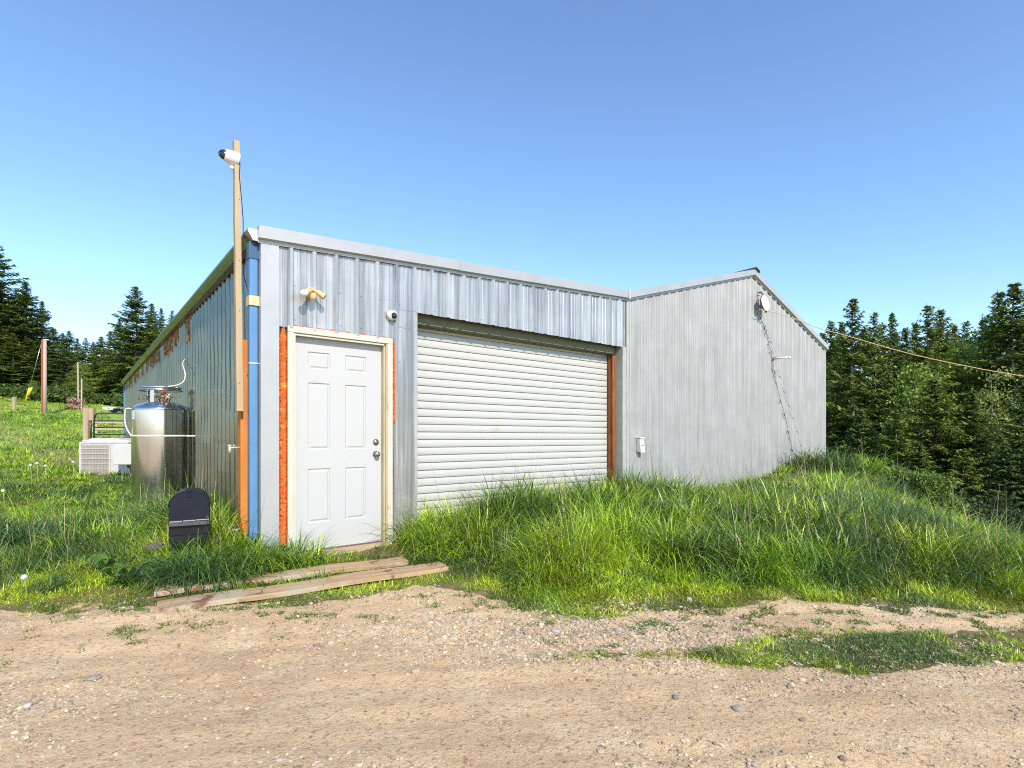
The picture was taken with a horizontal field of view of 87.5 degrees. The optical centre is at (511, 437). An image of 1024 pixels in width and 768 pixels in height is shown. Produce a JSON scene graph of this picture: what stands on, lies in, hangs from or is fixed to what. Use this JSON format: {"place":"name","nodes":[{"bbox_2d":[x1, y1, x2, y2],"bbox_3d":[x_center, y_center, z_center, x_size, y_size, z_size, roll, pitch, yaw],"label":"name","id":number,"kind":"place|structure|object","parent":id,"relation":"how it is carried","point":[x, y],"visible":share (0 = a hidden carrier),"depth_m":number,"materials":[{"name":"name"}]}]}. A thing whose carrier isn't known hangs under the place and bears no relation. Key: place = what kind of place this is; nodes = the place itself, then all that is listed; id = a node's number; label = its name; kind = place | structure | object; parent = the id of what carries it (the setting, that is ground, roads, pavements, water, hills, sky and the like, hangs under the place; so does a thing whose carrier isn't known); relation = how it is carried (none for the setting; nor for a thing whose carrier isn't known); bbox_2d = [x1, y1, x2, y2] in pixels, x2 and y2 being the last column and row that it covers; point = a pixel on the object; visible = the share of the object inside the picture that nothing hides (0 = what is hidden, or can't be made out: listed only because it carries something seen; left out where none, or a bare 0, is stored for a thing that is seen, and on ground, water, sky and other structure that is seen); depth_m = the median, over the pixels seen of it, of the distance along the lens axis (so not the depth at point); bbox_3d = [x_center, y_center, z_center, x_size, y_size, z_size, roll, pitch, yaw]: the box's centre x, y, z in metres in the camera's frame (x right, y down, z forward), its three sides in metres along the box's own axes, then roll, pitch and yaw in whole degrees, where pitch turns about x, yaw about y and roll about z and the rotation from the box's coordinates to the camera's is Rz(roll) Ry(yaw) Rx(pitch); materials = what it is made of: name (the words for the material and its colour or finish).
{"place":"outdoors","nodes":[
{"label":"outdoors","id":0,"kind":"place"},
{"bbox_2d":[0,581,1023,767],"bbox_3d":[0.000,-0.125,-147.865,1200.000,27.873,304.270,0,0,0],"label":"dirt driveway","id":1,"kind":"structure","parent":0,"point":[551,716],"depth_m":2.47,"materials":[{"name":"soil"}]},
{"bbox_2d":[156,561,447,612],"bbox_3d":[-1.525,1.155,4.210,2.132,0.074,0.239,0,0,-30],"label":"wooden plank","id":2,"kind":"object","parent":1,"relation":"on","point":[253,594],"visible":0.98,"depth_m":4.08,"materials":[{"name":"brown wood"}]},
{"bbox_2d":[0,579,1023,691],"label":"weeds","id":3,"kind":"object","parent":1,"relation":"on","point":[52,608],"visible":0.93,"depth_m":3.52,"materials":[{"name":"green plant"}]},
{"bbox_2d":[0,395,1023,677],"bbox_3d":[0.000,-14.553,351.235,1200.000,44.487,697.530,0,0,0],"label":"ground","id":4,"kind":"structure","parent":0,"point":[26,604],"depth_m":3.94,"materials":[{"name":"green plant"}]},
{"bbox_2d":[0,319,24,382],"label":"fir tree","id":5,"kind":"object","parent":4,"relation":"on","point":[2,353],"visible":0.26,"depth_m":40.26,"materials":[{"name":"green plant"}]},
{"bbox_2d":[0,384,25,397],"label":"bush","id":6,"kind":"object","parent":4,"relation":"on","point":[5,390],"visible":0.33,"depth_m":36.27,"materials":[{"name":"green plant"}]},
{"bbox_2d":[0,333,40,386],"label":"fir tree","id":7,"kind":"object","parent":4,"relation":"on","point":[11,346],"visible":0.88,"depth_m":39.88,"materials":[{"name":"green plant"}]},
{"bbox_2d":[1,384,64,402],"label":"bush","id":8,"kind":"object","parent":4,"relation":"on","point":[35,395],"visible":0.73,"depth_m":35.45,"materials":[{"name":"green plant"}]},
{"bbox_2d":[0,246,76,391],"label":"fir tree","id":9,"kind":"object","parent":4,"relation":"on","point":[11,297],"visible":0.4,"depth_m":43.47,"materials":[{"name":"green plant"}]},
{"bbox_2d":[8,339,70,392],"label":"fir tree","id":10,"kind":"object","parent":4,"relation":"on","point":[35,352],"visible":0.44,"depth_m":40.74,"materials":[{"name":"green plant"}]},
{"bbox_2d":[0,281,80,389],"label":"fir tree","id":11,"kind":"object","parent":4,"relation":"on","point":[25,310],"visible":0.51,"depth_m":43.83,"materials":[{"name":"green plant"}]},
{"bbox_2d":[41,339,46,413],"bbox_3d":[-26.235,-3.140,29.995,0.215,4.750,0.210,0,0,0],"label":"utility pole","id":12,"kind":"object","parent":4,"relation":"on","point":[44,376],"visible":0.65,"depth_m":29.92,"materials":[{"name":"brown wood"}]},
{"bbox_2d":[28,301,68,384],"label":"fir tree","id":13,"kind":"object","parent":4,"relation":"on","point":[42,304],"visible":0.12,"depth_m":49.00,"materials":[{"name":"green plant"}]},
{"bbox_2d":[47,359,74,392],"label":"fir tree","id":14,"kind":"object","parent":4,"relation":"on","point":[57,368],"visible":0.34,"depth_m":43.03,"materials":[{"name":"green plant"}]},
{"bbox_2d":[43,328,84,382],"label":"fir tree","id":15,"kind":"object","parent":4,"relation":"on","point":[58,340],"visible":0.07,"depth_m":55.07,"materials":[{"name":"green plant"}]},
{"bbox_2d":[60,333,79,384],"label":"fir tree","id":16,"kind":"object","parent":4,"relation":"on","point":[63,335],"visible":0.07,"depth_m":62.11,"materials":[{"name":"green plant"}]},
{"bbox_2d":[62,355,80,391],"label":"fir tree","id":17,"kind":"object","parent":4,"relation":"on","point":[71,364],"visible":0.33,"depth_m":53.87,"materials":[{"name":"green plant"}]},
{"bbox_2d":[47,387,100,403],"bbox_3d":[-30.998,-2.726,37.068,3.366,1.595,3.224,0,0,0],"label":"bush","id":18,"kind":"object","parent":4,"relation":"on","point":[67,395],"visible":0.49,"depth_m":36.64,"materials":[{"name":"green plant"}]},
{"bbox_2d":[63,397,85,409],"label":"blossom bush","id":19,"kind":"object","parent":4,"relation":"on","point":[70,402],"visible":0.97,"depth_m":33.77,"materials":[{"name":"pink plant"}]},
{"bbox_2d":[62,330,90,362],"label":"fir tree","id":20,"kind":"object","parent":4,"relation":"on","point":[73,347],"visible":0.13,"depth_m":66.01,"materials":[{"name":"green plant"}]},
{"bbox_2d":[63,362,98,393],"bbox_3d":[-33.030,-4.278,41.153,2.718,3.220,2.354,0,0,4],"label":"leafy tree","id":21,"kind":"object","parent":4,"relation":"on","point":[83,372],"visible":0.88,"depth_m":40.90,"materials":[{"name":"green plant"}]},
{"bbox_2d":[68,337,93,372],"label":"fir tree","id":22,"kind":"object","parent":4,"relation":"on","point":[83,352],"visible":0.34,"depth_m":63.87,"materials":[{"name":"green plant"}]},
{"bbox_2d":[83,408,95,439],"bbox_3d":[-13.449,-0.228,17.010,0.300,1.457,0.180,0,0,0],"label":"gate post","id":23,"kind":"object","parent":4,"relation":"on","point":[89,414],"visible":0.6,"depth_m":16.92,"materials":[{"name":"brown wood"}]},
{"bbox_2d":[90,413,125,438],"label":"metal gate","id":24,"kind":"structure","parent":23,"relation":"attached to","point":[94,427],"depth_m":17.03,"materials":[{"name":"metal"}]},
{"bbox_2d":[80,359,103,387],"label":"fir tree","id":25,"kind":"object","parent":4,"relation":"on","point":[95,368],"visible":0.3,"depth_m":51.89,"materials":[{"name":"green plant"}]},
{"bbox_2d":[84,336,106,373],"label":"fir tree","id":26,"kind":"object","parent":4,"relation":"on","point":[99,344],"visible":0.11,"depth_m":61.59,"materials":[{"name":"green plant"}]},
{"bbox_2d":[87,376,114,395],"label":"fir tree","id":27,"kind":"object","parent":4,"relation":"on","point":[100,384],"visible":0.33,"depth_m":45.84,"materials":[{"name":"green plant"}]},
{"bbox_2d":[84,554,117,572],"bbox_3d":[-3.192,0.996,4.163,0.357,0.136,0.151,0,0,36],"label":"dock plant","id":28,"kind":"object","parent":4,"relation":"on","point":[103,559],"visible":0.89,"depth_m":4.17,"materials":[{"name":"green plant"}]},
{"bbox_2d":[84,392,119,404],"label":"bush","id":29,"kind":"object","parent":4,"relation":"on","point":[91,396],"visible":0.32,"depth_m":39.33,"materials":[{"name":"green plant"}]},
{"bbox_2d":[93,331,113,376],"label":"fir tree","id":30,"kind":"object","parent":4,"relation":"on","point":[108,333],"visible":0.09,"depth_m":59.66,"materials":[{"name":"green plant"}]},
{"bbox_2d":[79,440,130,475],"bbox_3d":[-8.194,0.440,11.112,1.004,0.800,0.782,0,0,1],"label":"air conditioner","id":31,"kind":"object","parent":4,"relation":"on","point":[99,453],"visible":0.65,"depth_m":10.74,"materials":[{"name":"paint"}]},
{"bbox_2d":[90,349,121,393],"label":"fir tree","id":32,"kind":"object","parent":4,"relation":"on","point":[112,370],"visible":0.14,"depth_m":49.69,"materials":[{"name":"green plant"}]},
{"bbox_2d":[92,419,122,433],"bbox_3d":[-15.039,-0.272,21.566,3.050,0.940,0.150,0,0,-24],"label":"wooden fence","id":33,"kind":"object","parent":4,"relation":"on","point":[96,429],"visible":0.15,"depth_m":21.05,"materials":[{"name":"brown wood"}]},
{"bbox_2d":[93,392,122,406],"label":"bush","id":34,"kind":"object","parent":4,"relation":"on","point":[116,401],"visible":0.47,"depth_m":39.23,"materials":[{"name":"green plant"}]},
{"bbox_2d":[98,320,128,387],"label":"fir tree","id":35,"kind":"object","parent":4,"relation":"on","point":[116,347],"visible":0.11,"depth_m":53.66,"materials":[{"name":"green plant"}]},
{"bbox_2d":[76,285,162,394],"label":"fir tree","id":36,"kind":"object","parent":4,"relation":"on","point":[136,306],"visible":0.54,"depth_m":45.46,"materials":[{"name":"green plant"}]},
{"bbox_2d":[113,444,130,476],"bbox_3d":[-7.507,0.495,10.450,0.380,0.755,0.300,0,0,0],"label":"utility box","id":37,"kind":"object","parent":4,"relation":"on","point":[121,454],"visible":0.57,"depth_m":10.30,"materials":[{"name":"white plastic"}]},
{"bbox_2d":[99,559,160,580],"bbox_3d":[-2.860,1.021,4.012,0.372,0.136,0.258,0,0,-26],"label":"dock plant","id":38,"kind":"object","parent":4,"relation":"on","point":[131,570],"visible":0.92,"depth_m":4.02,"materials":[{"name":"green plant"}]},
{"bbox_2d":[125,303,163,362],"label":"fir tree","id":39,"kind":"object","parent":4,"relation":"on","point":[154,321],"visible":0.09,"depth_m":49.88,"materials":[{"name":"green plant"}]},
{"bbox_2d":[149,308,167,342],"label":"fir tree","id":40,"kind":"object","parent":4,"relation":"on","point":[161,313],"visible":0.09,"depth_m":52.99,"materials":[{"name":"green plant"}]},
{"bbox_2d":[131,385,194,505],"bbox_3d":[-4.785,0.106,7.290,0.679,1.596,0.679,0,0,37],"label":"gas tank","id":41,"kind":"object","parent":4,"relation":"on","point":[160,437],"visible":0.93,"depth_m":7.02,"materials":[{"name":"silver metal"}]},
{"bbox_2d":[145,538,219,551],"bbox_3d":[-2.835,0.920,4.618,0.564,0.090,0.099,0,0,-22],"label":"log","id":42,"kind":"object","parent":4,"relation":"on","point":[155,546],"visible":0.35,"depth_m":4.54,"materials":[{"name":"grey wood"}]},
{"bbox_2d":[168,487,210,542],"bbox_3d":[-2.737,0.639,4.548,0.303,0.432,0.409,0,0,-29],"label":"mailbox","id":43,"kind":"object","parent":42,"relation":"on","point":[189,510],"visible":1,"depth_m":4.40,"materials":[{"name":"black plastic"}]},
{"bbox_2d":[168,489,209,526],"bbox_3d":[-2.649,0.572,4.389,0.302,0.299,0.045,0,0,-29],"label":"door","id":44,"kind":"structure","parent":43,"relation":"in","point":[189,507],"depth_m":4.39,"materials":[{"name":"paint"}]},
{"bbox_2d":[238,339,247,545],"bbox_3d":[-2.481,0.125,4.949,0.083,2.050,0.110,0,0,-39],"label":"steel post","id":45,"kind":"object","parent":4,"relation":"on","point":[243,459],"visible":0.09,"depth_m":4.91,"materials":[{"name":"orange metal"}]},
{"bbox_2d":[154,557,407,596],"bbox_3d":[-1.815,1.131,4.415,1.910,0.064,0.204,0,0,-28],"label":"wooden plank","id":46,"kind":"object","parent":4,"relation":"on","point":[372,564],"visible":0.78,"depth_m":4.42,"materials":[{"name":"brown wood"}]},
{"bbox_2d":[121,225,828,557],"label":"metal barn","id":47,"kind":"structure","parent":4,"relation":"on","point":[362,408],"depth_m":6.51,"materials":[{"name":"metal"}]},
{"bbox_2d":[232,140,242,410],"bbox_3d":[-2.468,-1.450,4.813,0.076,2.420,0.068,0,0,-39],"label":"timber pole","id":48,"kind":"object","parent":47,"relation":"attached to","point":[238,359],"visible":0.98,"depth_m":4.79,"materials":[{"name":"beige wood"}]},
{"bbox_2d":[218,149,240,169],"bbox_3d":[-2.519,-2.479,4.763,0.175,0.168,0.122,0,0,-39],"label":"security camera","id":49,"kind":"object","parent":48,"relation":"attached to","point":[230,157],"visible":0.99,"depth_m":4.74,"materials":[{"name":"white plastic"}]},
{"bbox_2d":[239,163,247,289],"bbox_3d":[-2.412,-1.909,4.842,0.029,1.223,0.138,0,0,21],"label":"camera cable","id":50,"kind":"object","parent":48,"relation":"attached to","point":[243,225],"visible":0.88,"depth_m":4.80,"materials":[{"name":"black plastic"}]},
{"bbox_2d":[300,287,325,299],"bbox_3d":[-1.851,-1.345,4.947,0.252,0.141,0.172,0,0,-39],"label":"floodlight","id":51,"kind":"object","parent":47,"relation":"attached to","point":[311,293],"visible":1,"depth_m":4.94,"materials":[{"name":"beige paint"}]},
{"bbox_2d":[296,336,380,550],"bbox_3d":[-1.700,0.052,5.275,0.887,2.035,0.068,0,0,-36],"label":"door","id":52,"kind":"structure","parent":47,"relation":"in","point":[338,383],"depth_m":5.27,"materials":[{"name":"paint"}]},
{"bbox_2d":[387,310,410,329],"bbox_3d":[-1.141,-1.238,5.607,0.353,0.171,0.101,0,0,-39],"label":"dome camera","id":53,"kind":"object","parent":47,"relation":"attached to","point":[391,315],"visible":1,"depth_m":5.50,"materials":[{"name":"white plastic"}]},
{"bbox_2d":[417,328,607,520],"bbox_3d":[0.071,-0.066,6.977,3.542,2.634,0.034,0,0,-39],"label":"roller door","id":54,"kind":"structure","parent":47,"relation":"in","point":[470,389],"depth_m":6.80,"materials":[{"name":"paint"}]},
{"bbox_2d":[636,437,644,452],"bbox_3d":[1.960,0.152,8.125,0.116,0.316,0.085,0,0,-39],"label":"keypad box","id":55,"kind":"object","parent":47,"relation":"attached to","point":[640,445],"visible":1,"depth_m":8.10,"materials":[{"name":"white plastic"}]},
{"bbox_2d":[758,291,769,312],"bbox_3d":[4.916,-2.665,10.482,0.326,0.454,0.183,0,0,-39],"label":"round lamp","id":56,"kind":"object","parent":47,"relation":"attached to","point":[764,303],"visible":1,"depth_m":10.39,"materials":[{"name":"white plastic"}]},
{"bbox_2d":[759,309,1023,376],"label":"extension cord","id":57,"kind":"object","parent":56,"relation":"hanging from","point":[894,349],"visible":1,"depth_m":9.93,"materials":[{"name":"plastic"}]},
{"bbox_2d":[822,320,858,448],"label":"fir tree","id":58,"kind":"object","parent":4,"relation":"on","point":[830,351],"visible":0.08,"depth_m":30.85,"materials":[{"name":"green plant"}]},
{"bbox_2d":[826,397,856,457],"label":"fir tree","id":59,"kind":"object","parent":4,"relation":"on","point":[832,435],"visible":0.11,"depth_m":26.80,"materials":[{"name":"green plant"}]},
{"bbox_2d":[846,378,881,436],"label":"fir tree","id":60,"kind":"object","parent":4,"relation":"on","point":[865,402],"visible":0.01,"depth_m":29.84,"materials":[{"name":"green plant"}]},
{"bbox_2d":[838,409,892,465],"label":"fir tree","id":61,"kind":"object","parent":4,"relation":"on","point":[855,437],"visible":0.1,"depth_m":21.91,"materials":[{"name":"green plant"}]},
{"bbox_2d":[843,327,890,396],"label":"fir tree","id":62,"kind":"object","parent":4,"relation":"on","point":[864,331],"visible":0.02,"depth_m":39.84,"materials":[{"name":"green plant"}]},
{"bbox_2d":[834,311,907,447],"bbox_3d":[21.123,-0.195,31.236,6.041,14.313,6.506,0,0,17],"label":"fir tree","id":63,"kind":"object","parent":4,"relation":"on","point":[876,335],"visible":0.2,"depth_m":30.76,"materials":[{"name":"green plant"}]},
{"bbox_2d":[826,298,916,458],"bbox_3d":[17.102,-0.244,27.056,6.094,13.632,6.151,0,0,-37],"label":"fir tree","id":64,"kind":"object","parent":4,"relation":"on","point":[854,353],"visible":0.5,"depth_m":26.76,"materials":[{"name":"green plant"}]},
{"bbox_2d":[839,397,909,461],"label":"fir tree","id":65,"kind":"object","parent":4,"relation":"on","point":[873,414],"visible":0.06,"depth_m":24.91,"materials":[{"name":"green plant"}]},
{"bbox_2d":[863,324,895,376],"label":"fir tree","id":66,"kind":"object","parent":4,"relation":"on","point":[885,326],"visible":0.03,"depth_m":41.92,"materials":[{"name":"green plant"}]},
{"bbox_2d":[867,312,908,414],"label":"fir tree","id":67,"kind":"object","parent":4,"relation":"on","point":[892,336],"visible":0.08,"depth_m":33.86,"materials":[{"name":"green plant"}]},
{"bbox_2d":[865,416,914,464],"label":"tree","id":68,"kind":"object","parent":4,"relation":"on","point":[880,441],"visible":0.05,"depth_m":23.19,"materials":[{"name":"green plant"}]},
{"bbox_2d":[862,410,930,472],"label":"fir tree","id":69,"kind":"object","parent":4,"relation":"on","point":[905,444],"visible":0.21,"depth_m":20.93,"materials":[{"name":"green plant"}]},
{"bbox_2d":[872,373,922,435],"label":"fir tree","id":70,"kind":"object","parent":4,"relation":"on","point":[895,375],"visible":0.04,"depth_m":28.90,"materials":[{"name":"green plant"}]},
{"bbox_2d":[877,327,932,396],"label":"fir tree","id":71,"kind":"object","parent":4,"relation":"on","point":[905,335],"visible":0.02,"depth_m":37.87,"materials":[{"name":"green plant"}]},
{"bbox_2d":[907,326,926,362],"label":"fir tree","id":72,"kind":"object","parent":4,"relation":"on","point":[915,335],"visible":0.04,"depth_m":43.92,"materials":[{"name":"green plant"}]},
{"bbox_2d":[879,467,963,498],"bbox_3d":[7.549,0.901,9.964,1.566,0.758,1.230,0,0,0],"label":"shrub","id":73,"kind":"object","parent":4,"relation":"on","point":[930,483],"visible":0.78,"depth_m":9.58,"materials":[{"name":"green plant"}]},
{"bbox_2d":[901,441,941,473],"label":"fir tree","id":74,"kind":"object","parent":4,"relation":"on","point":[917,462],"visible":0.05,"depth_m":19.91,"materials":[{"name":"green plant"}]},
{"bbox_2d":[875,360,985,480],"bbox_3d":[18.264,1.469,23.716,5.624,9.976,4.871,0,0,-12],"label":"leafy tree","id":75,"kind":"object","parent":4,"relation":"on","point":[912,393],"visible":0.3,"depth_m":23.84,"materials":[{"name":"green plant"}]},
{"bbox_2d":[880,305,986,488],"bbox_3d":[19.966,0.083,25.985,6.831,13.245,6.343,0,0,-11],"label":"fir tree","id":76,"kind":"object","parent":4,"relation":"on","point":[929,348],"visible":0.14,"depth_m":25.84,"materials":[{"name":"green plant"}]},
{"bbox_2d":[883,377,992,495],"bbox_3d":[17.519,2.217,22.090,6.680,9.388,6.486,0,0,0],"label":"fir tree","id":77,"kind":"object","parent":4,"relation":"on","point":[943,432],"visible":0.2,"depth_m":21.73,"materials":[{"name":"green plant"}]},
{"bbox_2d":[909,309,982,447],"bbox_3d":[23.122,0.480,28.926,6.961,15.130,6.759,0,0,9],"label":"fir tree","id":78,"kind":"object","parent":4,"relation":"on","point":[941,312],"visible":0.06,"depth_m":28.80,"materials":[{"name":"green plant"}]},
{"bbox_2d":[890,338,1002,436],"bbox_3d":[22.612,0.904,27.359,6.252,11.903,5.415,0,0,13],"label":"leafy tree","id":79,"kind":"object","parent":4,"relation":"on","point":[954,359],"visible":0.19,"depth_m":26.67,"materials":[{"name":"green plant"}]},
{"bbox_2d":[917,490,979,523],"bbox_3d":[7.668,1.316,9.677,1.096,0.759,0.933,0,0,0],"label":"shrub","id":80,"kind":"object","parent":4,"relation":"on","point":[951,505],"visible":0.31,"depth_m":9.53,"materials":[{"name":"green plant"}]},
{"bbox_2d":[941,324,985,378],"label":"fir tree","id":81,"kind":"object","parent":4,"relation":"on","point":[955,329],"depth_m":35.78,"materials":[{"name":"green plant"}]},
{"bbox_2d":[957,320,977,349],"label":"fir tree","id":82,"kind":"object","parent":4,"relation":"on","point":[966,324],"visible":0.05,"depth_m":41.92,"materials":[{"name":"green plant"}]},
{"bbox_2d":[950,489,987,514],"bbox_3d":[15.239,3.637,18.802,2.312,4.005,3.405,0,0,-38],"label":"bush","id":83,"kind":"object","parent":4,"relation":"on","point":[968,496],"visible":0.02,"depth_m":18.22,"materials":[{"name":"green plant"}]},
{"bbox_2d":[943,359,1000,490],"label":"fir tree","id":84,"kind":"object","parent":4,"relation":"on","point":[961,391],"visible":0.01,"depth_m":27.85,"materials":[{"name":"green plant"}]},
{"bbox_2d":[945,449,1006,508],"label":"fir tree","id":85,"kind":"object","parent":4,"relation":"on","point":[966,477],"visible":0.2,"depth_m":18.88,"materials":[{"name":"green plant"}]},
{"bbox_2d":[934,390,1019,507],"bbox_3d":[19.041,2.555,22.041,5.630,9.054,5.808,0,0,41],"label":"fir tree","id":86,"kind":"object","parent":4,"relation":"on","point":[972,419],"visible":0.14,"depth_m":21.80,"materials":[{"name":"green plant"}]},
{"bbox_2d":[946,331,1013,424],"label":"leafy tree","id":87,"kind":"object","parent":4,"relation":"on","point":[980,347],"visible":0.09,"depth_m":29.99,"materials":[{"name":"green plant"}]},
{"bbox_2d":[950,282,1023,492],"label":"fir tree","id":88,"kind":"object","parent":4,"relation":"on","point":[1015,292],"visible":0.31,"depth_m":25.00,"materials":[{"name":"green plant"}]},
{"bbox_2d":[959,491,1021,520],"bbox_3d":[14.442,3.410,16.790,2.832,3.640,2.968,0,0,-16],"label":"bush","id":89,"kind":"object","parent":4,"relation":"on","point":[1001,501],"visible":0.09,"depth_m":16.39,"materials":[{"name":"green plant"}]},
{"bbox_2d":[960,365,1022,494],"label":"leafy tree","id":90,"kind":"object","parent":4,"relation":"on","point":[987,394],"visible":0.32,"depth_m":23.75,"materials":[{"name":"green plant"}]},
{"bbox_2d":[965,503,1018,526],"bbox_3d":[14.554,3.530,16.213,2.766,3.051,2.364,0,0,0],"label":"bush","id":91,"kind":"object","parent":4,"relation":"on","point":[980,514],"visible":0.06,"depth_m":16.14,"materials":[{"name":"green plant"}]},
{"bbox_2d":[965,290,1022,412],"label":"fir tree","id":92,"kind":"object","parent":4,"relation":"on","point":[986,320],"visible":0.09,"depth_m":29.00,"materials":[{"name":"green plant"}]},
{"bbox_2d":[965,442,1023,510],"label":"fir tree","id":93,"kind":"object","parent":4,"relation":"on","point":[1006,467],"visible":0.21,"depth_m":18.43,"materials":[{"name":"green plant"}]},
{"bbox_2d":[973,384,1023,509],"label":"fir tree","id":94,"kind":"object","parent":4,"relation":"on","point":[1019,423],"visible":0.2,"depth_m":20.09,"materials":[{"name":"green plant"}]},
{"bbox_2d":[983,515,1023,537],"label":"bush","id":95,"kind":"object","parent":4,"relation":"on","point":[1020,523],"visible":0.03,"depth_m":14.63,"materials":[{"name":"green plant"}]},
{"bbox_2d":[989,505,1023,528],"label":"bush","id":96,"kind":"object","parent":4,"relation":"on","point":[1014,516],"visible":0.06,"depth_m":15.22,"materials":[{"name":"green plant"}]},
{"bbox_2d":[991,367,1023,488],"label":"leafy tree","id":97,"kind":"object","parent":4,"relation":"on","point":[1011,406],"visible":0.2,"depth_m":22.12,"materials":[{"name":"green plant"}]},
{"bbox_2d":[993,434,1023,513],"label":"fir tree","id":98,"kind":"object","parent":4,"relation":"on","point":[1020,479],"visible":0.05,"depth_m":18.45,"materials":[{"name":"green plant"}]},
{"bbox_2d":[0,0,1023,379],"label":"sky","id":99,"kind":"structure","parent":0,"point":[870,152],"materials":[{"name":"blue"}]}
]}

